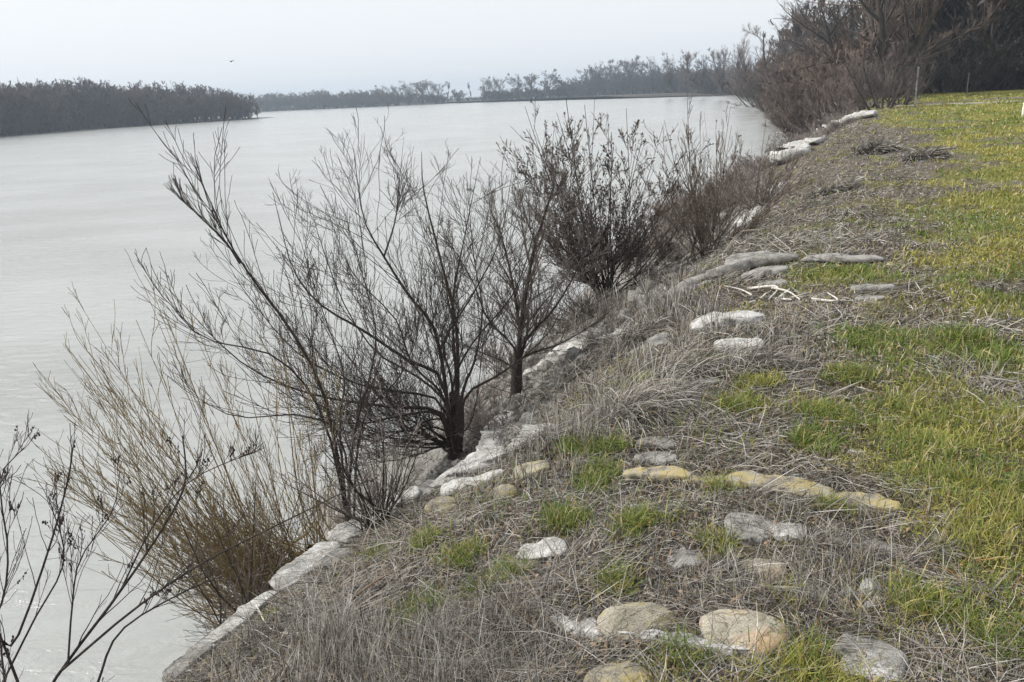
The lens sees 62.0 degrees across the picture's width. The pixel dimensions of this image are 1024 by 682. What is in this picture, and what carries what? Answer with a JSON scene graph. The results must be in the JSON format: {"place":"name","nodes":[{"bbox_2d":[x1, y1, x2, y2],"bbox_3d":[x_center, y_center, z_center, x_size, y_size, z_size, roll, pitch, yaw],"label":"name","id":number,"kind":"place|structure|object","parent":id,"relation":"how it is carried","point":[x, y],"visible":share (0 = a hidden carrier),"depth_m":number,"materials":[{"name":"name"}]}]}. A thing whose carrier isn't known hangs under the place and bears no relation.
{"place":"outdoors","nodes":[
{"label":"outdoors","id":0,"kind":"place"},
{"bbox_2d":[0,117,273,136],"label":"island","id":1,"kind":"structure","parent":0,"point":[198,121],"depth_m":282.97,"materials":[{"name":"soil"}]},
{"bbox_2d":[0,86,27,132],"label":"bare tree","id":2,"kind":"object","parent":1,"relation":"on","point":[5,96],"visible":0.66,"depth_m":226.40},
{"bbox_2d":[69,84,96,128],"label":"bare tree","id":3,"kind":"object","parent":1,"relation":"on","point":[86,105],"visible":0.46,"depth_m":262.92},
{"bbox_2d":[109,85,137,124],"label":"bare tree","id":4,"kind":"object","parent":1,"relation":"on","point":[126,92],"visible":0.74,"depth_m":272.74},
{"bbox_2d":[0,77,261,135],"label":"wood","id":5,"kind":"object","parent":1,"relation":"on","point":[37,124],"visible":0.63,"depth_m":267.50,"materials":[{"name":"plant"}]},
{"bbox_2d":[128,86,147,125],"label":"bare tree","id":6,"kind":"object","parent":1,"relation":"on","point":[140,94],"visible":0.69,"depth_m":276.34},
{"bbox_2d":[146,89,190,121],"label":"bare tree","id":7,"kind":"object","parent":1,"relation":"on","point":[168,94],"visible":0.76,"depth_m":285.71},
{"bbox_2d":[212,90,238,116],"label":"bare tree","id":8,"kind":"object","parent":1,"relation":"on","point":[225,96],"visible":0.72,"depth_m":299.74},
{"bbox_2d":[0,92,787,681],"bbox_3d":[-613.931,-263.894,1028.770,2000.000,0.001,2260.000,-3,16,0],"label":"water","id":9,"kind":"structure","parent":0,"point":[86,212],"depth_m":24.20,"materials":[{"name":"liquid"}]},
{"bbox_2d":[0,0,862,107],"label":"sky","id":10,"kind":"structure","parent":0,"point":[284,47],"materials":[{"name":"white"}]},
{"bbox_2d":[254,92,732,111],"bbox_3d":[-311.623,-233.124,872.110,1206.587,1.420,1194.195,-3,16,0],"label":"bank","id":11,"kind":"structure","parent":0,"point":[622,96],"depth_m":489.08,"materials":[{"name":"soil"}]},
{"bbox_2d":[419,81,447,103],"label":"bare tree","id":12,"kind":"object","parent":11,"relation":"on","point":[429,97],"visible":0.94,"depth_m":562.05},
{"bbox_2d":[484,76,507,100],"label":"bare tree","id":13,"kind":"object","parent":11,"relation":"on","point":[495,96],"visible":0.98,"depth_m":534.90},
{"bbox_2d":[243,64,751,111],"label":"wood","id":14,"kind":"object","parent":11,"relation":"on","point":[297,102],"visible":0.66,"depth_m":555.53,"materials":[{"name":"plant"}]},
{"bbox_2d":[538,69,560,96],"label":"bare tree","id":15,"kind":"object","parent":11,"relation":"on","point":[551,76],"visible":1,"depth_m":528.71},
{"bbox_2d":[555,77,585,96],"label":"bare tree","id":16,"kind":"object","parent":11,"relation":"on","point":[563,86],"visible":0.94,"depth_m":532.03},
{"bbox_2d":[574,65,608,95],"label":"bare tree","id":17,"kind":"object","parent":11,"relation":"on","point":[587,86],"visible":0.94,"depth_m":524.11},
{"bbox_2d":[590,60,611,95],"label":"bare tree","id":18,"kind":"object","parent":11,"relation":"on","point":[599,85],"visible":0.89,"depth_m":517.04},
{"bbox_2d":[600,59,627,94],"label":"bare tree","id":19,"kind":"object","parent":11,"relation":"on","point":[618,78],"visible":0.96,"depth_m":507.55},
{"bbox_2d":[616,58,640,93],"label":"bare tree","id":20,"kind":"object","parent":11,"relation":"on","point":[632,65],"visible":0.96,"depth_m":499.07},
{"bbox_2d":[634,56,660,93],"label":"bare tree","id":21,"kind":"object","parent":11,"relation":"on","point":[648,84],"visible":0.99,"depth_m":465.11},
{"bbox_2d":[160,89,1023,681],"bbox_3d":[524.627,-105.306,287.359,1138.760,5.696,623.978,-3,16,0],"label":"ground","id":22,"kind":"structure","parent":0,"point":[855,141],"depth_m":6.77,"materials":[{"name":"plant"}]},
{"bbox_2d":[16,251,351,642],"bbox_3d":[-1.891,0.853,5.157,1.785,3.024,2.542,-12,19,-29],"label":"willow shrub","id":23,"kind":"object","parent":22,"relation":"on","point":[228,572],"visible":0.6,"depth_m":4.89,"materials":[{"name":"brown plant"}]},
{"bbox_2d":[162,641,212,681],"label":"rock","id":24,"kind":"object","parent":22,"relation":"on","point":[183,660],"visible":0.84,"depth_m":3.58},
{"bbox_2d":[0,410,385,681],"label":"seedy shrub","id":25,"kind":"object","parent":22,"relation":"on","point":[67,663],"visible":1,"depth_m":3.20,"materials":[{"name":"brown plant"}]},
{"bbox_2d":[207,590,276,643],"bbox_3d":[-1.230,1.256,3.884,0.108,0.068,0.395,6,18,28],"label":"cement bag","id":26,"kind":"object","parent":22,"relation":"on","point":[231,620],"visible":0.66,"depth_m":3.86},
{"bbox_2d":[160,457,327,634],"bbox_3d":[-1.364,1.010,4.219,0.822,1.240,0.750,-3,16,0],"label":"brush","id":27,"kind":"object","parent":22,"relation":"on","point":[250,595],"visible":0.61,"depth_m":4.27,"materials":[{"name":"brown plant"}]},
{"bbox_2d":[128,98,446,521],"bbox_3d":[-1.218,0.087,4.876,1.604,2.895,0.915,-9,17,-19],"label":"bare shrub","id":28,"kind":"object","parent":22,"relation":"on","point":[362,400],"visible":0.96,"depth_m":4.75,"materials":[{"name":"brown plant"}]},
{"bbox_2d":[268,541,341,592],"bbox_3d":[-1.034,1.136,4.240,0.192,0.113,0.436,5,18,25],"label":"cement bag","id":29,"kind":"object","parent":22,"relation":"on","point":[296,564],"visible":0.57,"depth_m":4.23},
{"bbox_2d":[313,548,350,570],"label":"cement bag","id":30,"kind":"object","parent":22,"relation":"on","point":[327,558],"visible":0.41,"depth_m":4.06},
{"bbox_2d":[285,384,435,536],"bbox_3d":[-0.749,0.621,4.348,0.675,0.880,0.810,-12,18,-27],"label":"brush","id":31,"kind":"object","parent":22,"relation":"on","point":[380,502],"visible":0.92,"depth_m":4.33,"materials":[{"name":"brown plant"}]},
{"bbox_2d":[326,486,419,545],"bbox_3d":[-0.751,0.950,4.641,0.239,0.172,0.569,12,22,42],"label":"rock","id":32,"kind":"object","parent":22,"relation":"on","point":[341,535],"visible":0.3,"depth_m":4.51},
{"bbox_2d":[151,106,605,495],"bbox_3d":[-0.956,-0.096,7.029,3.594,3.593,2.328,-3,16,0],"label":"bare tree","id":33,"kind":"object","parent":22,"relation":"on","point":[451,417],"visible":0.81,"depth_m":7.02,"materials":[{"name":"brown plant"}]},
{"bbox_2d":[414,479,438,499],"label":"cement bag","id":34,"kind":"object","parent":22,"relation":"on","point":[425,489],"visible":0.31,"depth_m":4.80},
{"bbox_2d":[424,496,460,516],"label":"stone","id":35,"kind":"object","parent":22,"relation":"on","point":[444,499],"visible":0.48,"depth_m":4.11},
{"bbox_2d":[435,459,453,473],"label":"rock","id":36,"kind":"object","parent":22,"relation":"on","point":[441,466],"visible":0.45,"depth_m":7.33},
{"bbox_2d":[430,446,505,487],"bbox_3d":[-0.241,0.745,4.868,0.460,0.296,0.286,3,17,19],"label":"rock","id":37,"kind":"object","parent":22,"relation":"on","point":[470,459],"visible":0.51,"depth_m":4.80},
{"bbox_2d":[440,469,504,495],"bbox_3d":[-0.211,0.740,4.395,0.414,0.238,0.179,8,19,32],"label":"rock","id":38,"kind":"object","parent":22,"relation":"on","point":[453,484],"visible":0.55,"depth_m":4.41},
{"bbox_2d":[476,410,513,450],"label":"rock","id":39,"kind":"object","parent":22,"relation":"on","point":[487,438],"visible":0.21,"depth_m":7.10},
{"bbox_2d":[493,484,518,499],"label":"stone","id":40,"kind":"object","parent":22,"relation":"on","point":[501,488],"visible":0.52,"depth_m":3.94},
{"bbox_2d":[505,423,549,453],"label":"rock","id":41,"kind":"object","parent":22,"relation":"on","point":[527,432],"visible":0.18,"depth_m":4.83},
{"bbox_2d":[424,137,637,400],"bbox_3d":[0.228,-0.617,8.319,2.120,2.669,1.319,-3,16,0],"label":"bare tree","id":42,"kind":"object","parent":22,"relation":"on","point":[516,370],"visible":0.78,"depth_m":8.35,"materials":[{"name":"brown plant"}]},
{"bbox_2d":[513,460,549,480],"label":"cement bag","id":43,"kind":"object","parent":22,"relation":"on","point":[534,469],"visible":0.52,"depth_m":4.12,"materials":[{"name":"stone"}]},
{"bbox_2d":[325,209,738,523],"bbox_3d":[1.143,0.269,11.089,2.865,2.720,13.426,3,17,21],"label":"brush","id":44,"kind":"object","parent":22,"relation":"on","point":[478,416],"visible":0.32,"depth_m":8.89,"materials":[{"name":"plant"}]},
{"bbox_2d":[488,406,578,467],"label":"grass tussock","id":45,"kind":"object","parent":22,"relation":"on","point":[529,440],"depth_m":4.51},
{"bbox_2d":[515,536,567,565],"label":"rock","id":46,"kind":"object","parent":22,"relation":"on","point":[546,551],"visible":0.58,"depth_m":3.29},
{"bbox_2d":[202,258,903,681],"bbox_3d":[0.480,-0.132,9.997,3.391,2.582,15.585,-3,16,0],"label":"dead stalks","id":47,"kind":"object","parent":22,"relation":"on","point":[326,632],"visible":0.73,"depth_m":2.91,"materials":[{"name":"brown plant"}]},
{"bbox_2d":[523,338,587,374],"bbox_3d":[0.628,0.112,9.093,0.932,0.493,0.542,6,18,28],"label":"rock","id":48,"kind":"object","parent":22,"relation":"on","point":[559,352],"visible":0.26,"depth_m":9.17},
{"bbox_2d":[502,251,615,338],"bbox_3d":[0.596,-0.557,11.152,1.566,1.297,1.097,-3,16,0],"label":"brush","id":49,"kind":"object","parent":22,"relation":"on","point":[580,302],"visible":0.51,"depth_m":11.08,"materials":[{"name":"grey plant"}]},
{"bbox_2d":[522,349,603,403],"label":"grass tussock","id":50,"kind":"object","parent":22,"relation":"on","point":[560,384],"depth_m":7.28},
{"bbox_2d":[565,347,583,361],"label":"rock","id":51,"kind":"object","parent":22,"relation":"on","point":[573,352],"visible":0.62,"depth_m":8.45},
{"bbox_2d":[550,613,634,638],"bbox_3d":[0.244,0.911,2.702,0.325,0.084,0.096,8,20,34],"label":"rock","id":52,"kind":"object","parent":22,"relation":"on","point":[584,627],"visible":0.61,"depth_m":2.70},
{"bbox_2d":[496,97,722,300],"bbox_3d":[1.395,-1.952,11.728,3.148,2.811,2.295,-3,16,0],"label":"dense bush","id":53,"kind":"object","parent":22,"relation":"on","point":[617,256],"visible":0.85,"depth_m":11.57,"materials":[{"name":"brown plant"}]},
{"bbox_2d":[583,661,652,681],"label":"stone","id":54,"kind":"object","parent":22,"relation":"on","point":[600,673],"visible":0.91,"depth_m":2.42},
{"bbox_2d":[575,307,673,361],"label":"grass tussock","id":55,"kind":"object","parent":22,"relation":"on","point":[620,339],"depth_m":7.16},
{"bbox_2d":[538,338,732,442],"bbox_3d":[0.693,0.257,4.633,1.155,0.444,1.096,-3,16,0],"label":"grass tussock","id":56,"kind":"object","parent":22,"relation":"on","point":[671,402],"depth_m":4.56,"materials":[{"name":"plant"}]},
{"bbox_2d":[597,602,675,644],"bbox_3d":[0.399,0.891,2.687,0.262,0.076,0.202,-3,18,-12],"label":"stone","id":57,"kind":"object","parent":22,"relation":"on","point":[621,615],"visible":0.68,"depth_m":2.67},
{"bbox_2d":[627,332,673,357],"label":"rock","id":58,"kind":"object","parent":22,"relation":"on","point":[655,338],"visible":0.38,"depth_m":6.55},
{"bbox_2d":[634,451,677,465],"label":"cement bag","id":59,"kind":"object","parent":22,"relation":"on","point":[648,455],"visible":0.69,"depth_m":3.97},
{"bbox_2d":[622,465,690,482],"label":"rock","id":60,"kind":"object","parent":22,"relation":"on","point":[664,473],"visible":0.91,"depth_m":3.78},
{"bbox_2d":[636,436,677,449],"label":"cement bag","id":61,"kind":"object","parent":22,"relation":"on","point":[665,443],"visible":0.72,"depth_m":4.13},
{"bbox_2d":[662,52,677,91],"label":"bare tree","id":62,"kind":"object","parent":22,"relation":"on","point":[669,79],"visible":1,"depth_m":314.72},
{"bbox_2d":[667,549,704,571],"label":"cement bag","id":63,"kind":"object","parent":22,"relation":"on","point":[681,557],"visible":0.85,"depth_m":3.04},
{"bbox_2d":[679,50,697,90],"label":"bare tree","id":64,"kind":"object","parent":22,"relation":"on","point":[687,58],"visible":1,"depth_m":305.20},
{"bbox_2d":[640,324,749,384],"bbox_3d":[1.145,0.098,5.288,0.748,0.322,0.970,-3,16,0],"label":"grass tussock","id":65,"kind":"object","parent":22,"relation":"on","point":[699,369],"depth_m":5.25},
{"bbox_2d":[640,629,749,655],"bbox_3d":[0.548,0.909,2.553,0.336,0.040,0.072,3,17,20],"label":"cement bag","id":66,"kind":"object","parent":22,"relation":"on","point":[739,648],"visible":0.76,"depth_m":2.55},
{"bbox_2d":[693,54,708,90],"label":"bare tree","id":67,"kind":"object","parent":22,"relation":"on","point":[704,71],"visible":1,"depth_m":277.20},
{"bbox_2d":[703,45,730,90],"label":"bare tree","id":68,"kind":"object","parent":22,"relation":"on","point":[720,81],"visible":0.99,"depth_m":239.21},
{"bbox_2d":[677,540,765,602],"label":"grass tussock","id":69,"kind":"object","parent":22,"relation":"on","point":[730,566],"depth_m":2.90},
{"bbox_2d":[637,85,817,265],"bbox_3d":[3.004,-2.187,11.533,2.642,2.520,2.168,-3,16,0],"label":"reedy shrub","id":70,"kind":"object","parent":22,"relation":"on","point":[704,234],"visible":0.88,"depth_m":11.46,"materials":[{"name":"brown plant"}]},
{"bbox_2d":[689,310,765,333],"bbox_3d":[1.589,-0.124,6.313,0.535,0.188,0.302,6,18,28],"label":"cement bag","id":71,"kind":"object","parent":22,"relation":"on","point":[696,324],"visible":0.49,"depth_m":6.24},
{"bbox_2d":[663,251,798,295],"bbox_3d":[2.127,-0.631,8.601,1.428,0.551,0.502,10,21,38],"label":"cement bag","id":72,"kind":"object","parent":22,"relation":"on","point":[746,260],"visible":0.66,"depth_m":8.30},
{"bbox_2d":[726,40,746,90],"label":"bare tree","id":73,"kind":"object","parent":22,"relation":"on","point":[738,65],"visible":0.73,"depth_m":219.94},
{"bbox_2d":[613,99,861,262],"bbox_3d":[12.863,-8.699,38.060,5.305,3.686,49.072,4,18,23],"label":"brush","id":74,"kind":"object","parent":22,"relation":"on","point":[830,128],"visible":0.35,"depth_m":22.76,"materials":[{"name":"plant"}]},
{"bbox_2d":[713,337,762,351],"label":"cement bag","id":75,"kind":"object","parent":22,"relation":"on","point":[724,344],"visible":0.37,"depth_m":5.66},
{"bbox_2d":[674,323,814,380],"bbox_3d":[1.435,0.081,5.084,0.707,0.271,0.752,10,21,37],"label":"grass tussock","id":76,"kind":"object","parent":22,"relation":"on","point":[758,358],"depth_m":5.04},
{"bbox_2d":[699,609,791,663],"bbox_3d":[0.714,0.895,2.592,0.276,0.092,0.259,-3,13,-6],"label":"stone","id":77,"kind":"object","parent":22,"relation":"on","point":[729,616],"visible":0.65,"depth_m":2.57,"materials":[{"name":"stone"}]},
{"bbox_2d":[724,70,770,111],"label":"shrub","id":78,"kind":"object","parent":22,"relation":"on","point":[747,84],"visible":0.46,"depth_m":125.81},
{"bbox_2d":[725,76,770,107],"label":"shrub","id":79,"kind":"object","parent":22,"relation":"on","point":[743,92],"visible":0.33,"depth_m":153.84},
{"bbox_2d":[724,512,773,547],"bbox_3d":[0.898,0.709,3.188,0.193,0.068,0.212,-3,16,0],"label":"cement bag","id":80,"kind":"object","parent":22,"relation":"on","point":[753,537],"visible":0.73,"depth_m":3.17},
{"bbox_2d":[735,32,777,90],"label":"bare tree","id":81,"kind":"object","parent":22,"relation":"on","point":[744,66],"visible":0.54,"depth_m":162.54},
{"bbox_2d":[737,558,786,581],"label":"stone","id":82,"kind":"object","parent":22,"relation":"on","point":[765,568],"visible":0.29,"depth_m":2.92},
{"bbox_2d":[724,285,800,299],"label":"dead branch","id":83,"kind":"object","parent":22,"relation":"on","point":[776,287],"visible":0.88,"depth_m":7.19,"materials":[{"name":"white wood"}]},
{"bbox_2d":[741,265,788,279],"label":"cement bag","id":84,"kind":"object","parent":22,"relation":"on","point":[776,270],"visible":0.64,"depth_m":7.81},
{"bbox_2d":[701,105,842,212],"bbox_3d":[4.704,-3.183,15.351,3.113,2.155,2.284,-3,16,0],"label":"brush","id":85,"kind":"object","parent":22,"relation":"on","point":[767,194],"visible":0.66,"depth_m":15.40,"materials":[{"name":"brown plant"}]},
{"bbox_2d":[754,66,791,99],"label":"shrub","id":86,"kind":"object","parent":22,"relation":"on","point":[775,81],"visible":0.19,"depth_m":99.42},
{"bbox_2d":[742,15,807,85],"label":"bare tree","id":87,"kind":"object","parent":22,"relation":"on","point":[765,63],"visible":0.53,"depth_m":123.43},
{"bbox_2d":[724,470,834,503],"bbox_3d":[1.091,0.601,3.496,0.450,0.075,0.139,7,19,30],"label":"cement bag","id":88,"kind":"object","parent":22,"relation":"on","point":[750,476],"visible":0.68,"depth_m":3.47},
{"bbox_2d":[724,122,843,251],"bbox_3d":[4.994,-3.023,14.506,0.708,1.134,10.752,5,18,24],"label":"dead branch","id":89,"kind":"object","parent":22,"relation":"on","point":[732,241],"visible":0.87,"depth_m":10.83,"materials":[{"name":"beige wood"}]},
{"bbox_2d":[755,74,813,139],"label":"shrub","id":90,"kind":"object","parent":22,"relation":"on","point":[774,116],"visible":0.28,"depth_m":64.07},
{"bbox_2d":[770,522,807,542],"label":"cement bag","id":91,"kind":"object","parent":22,"relation":"on","point":[779,533],"visible":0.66,"depth_m":3.11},
{"bbox_2d":[769,137,825,163],"bbox_3d":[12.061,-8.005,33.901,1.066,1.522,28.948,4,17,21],"label":"rock","id":92,"kind":"object","parent":22,"relation":"on","point":[794,146],"visible":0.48,"depth_m":21.14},
{"bbox_2d":[766,67,844,134],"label":"shrub","id":93,"kind":"object","parent":22,"relation":"on","point":[792,90],"visible":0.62,"depth_m":55.93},
{"bbox_2d":[786,0,828,65],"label":"bare tree","id":94,"kind":"object","parent":22,"relation":"on","point":[804,38],"visible":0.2,"depth_m":108.65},
{"bbox_2d":[712,10,912,136],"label":"undergrowth","id":95,"kind":"object","parent":22,"relation":"on","point":[861,47],"visible":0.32,"depth_m":63.03,"materials":[{"name":"plant"}]},
{"bbox_2d":[770,522,855,567],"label":"grass tussock","id":96,"kind":"object","parent":22,"relation":"on","point":[830,537],"depth_m":2.98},
{"bbox_2d":[796,66,849,126],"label":"shrub","id":97,"kind":"object","parent":22,"relation":"on","point":[819,104],"visible":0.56,"depth_m":52.40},
{"bbox_2d":[786,0,866,77],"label":"bare tree","id":98,"kind":"object","parent":22,"relation":"on","point":[829,13],"visible":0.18,"depth_m":87.83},
{"bbox_2d":[805,176,865,197],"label":"grass tussock","id":99,"kind":"object","parent":22,"relation":"on","point":[848,183],"depth_m":12.95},
{"bbox_2d":[800,253,884,263],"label":"rock","id":100,"kind":"object","parent":22,"relation":"on","point":[842,258],"visible":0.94,"depth_m":7.66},
{"bbox_2d":[774,0,921,75],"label":"bare tree","id":101,"kind":"object","parent":22,"relation":"on","point":[828,36],"visible":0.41,"depth_m":66.24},
{"bbox_2d":[815,55,884,114],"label":"shrub","id":102,"kind":"object","parent":22,"relation":"on","point":[828,96],"visible":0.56,"depth_m":50.49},
{"bbox_2d":[826,110,877,126],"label":"rock","id":103,"kind":"object","parent":22,"relation":"on","point":[861,114],"visible":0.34,"depth_m":36.30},
{"bbox_2d":[833,492,900,515],"bbox_3d":[1.371,0.636,3.318,0.270,0.069,0.129,9,20,34],"label":"cement bag","id":104,"kind":"object","parent":22,"relation":"on","point":[874,499],"visible":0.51,"depth_m":3.27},
{"bbox_2d":[837,50,898,110],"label":"shrub","id":105,"kind":"object","parent":22,"relation":"on","point":[851,86],"visible":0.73,"depth_m":45.43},
{"bbox_2d":[831,632,908,669],"bbox_3d":[1.039,0.913,2.466,0.138,0.064,0.205,-16,21,-39],"label":"stone","id":106,"kind":"object","parent":22,"relation":"on","point":[875,649],"visible":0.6,"depth_m":2.46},
{"bbox_2d":[858,578,882,598],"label":"stone","id":107,"kind":"object","parent":22,"relation":"on","point":[872,584],"visible":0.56,"depth_m":2.72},
{"bbox_2d":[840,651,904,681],"bbox_3d":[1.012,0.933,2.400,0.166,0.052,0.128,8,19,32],"label":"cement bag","id":108,"kind":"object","parent":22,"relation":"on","point":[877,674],"visible":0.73,"depth_m":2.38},
{"bbox_2d":[850,284,895,292],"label":"cement bag","id":109,"kind":"object","parent":22,"relation":"on","point":[862,287],"visible":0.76,"depth_m":6.56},
{"bbox_2d":[846,133,908,154],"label":"grass tussock","id":110,"kind":"object","parent":22,"relation":"on","point":[872,147],"depth_m":18.24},
{"bbox_2d":[858,537,897,558],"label":"cement bag","id":111,"kind":"object","parent":22,"relation":"on","point":[876,543],"visible":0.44,"depth_m":3.00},
{"bbox_2d":[836,37,932,113],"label":"shrub","id":112,"kind":"object","parent":22,"relation":"on","point":[872,89],"visible":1,"depth_m":42.36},
{"bbox_2d":[761,0,1023,88],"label":"wood","id":113,"kind":"object","parent":22,"relation":"on","point":[1008,14],"visible":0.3,"depth_m":64.95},
{"bbox_2d":[791,0,1000,97],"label":"bare tree","id":114,"kind":"object","parent":22,"relation":"on","point":[883,9],"visible":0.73,"depth_m":57.08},
{"bbox_2d":[862,52,938,108],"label":"shrub","id":115,"kind":"object","parent":22,"relation":"on","point":[922,66],"visible":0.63,"depth_m":45.24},
{"bbox_2d":[895,144,954,161],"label":"grass tussock","id":116,"kind":"object","parent":22,"relation":"on","point":[927,153],"depth_m":16.34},
{"bbox_2d":[896,525,974,567],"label":"grass tussock","id":117,"kind":"object","parent":22,"relation":"on","point":[930,543],"depth_m":2.91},
{"bbox_2d":[887,27,1023,94],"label":"undergrowth","id":118,"kind":"object","parent":22,"relation":"on","point":[947,72],"visible":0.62,"depth_m":64.16,"materials":[{"name":"plant"}]},
{"bbox_2d":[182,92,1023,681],"bbox_3d":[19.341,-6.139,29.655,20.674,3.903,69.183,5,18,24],"label":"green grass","id":119,"kind":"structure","parent":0,"point":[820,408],"depth_m":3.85,"materials":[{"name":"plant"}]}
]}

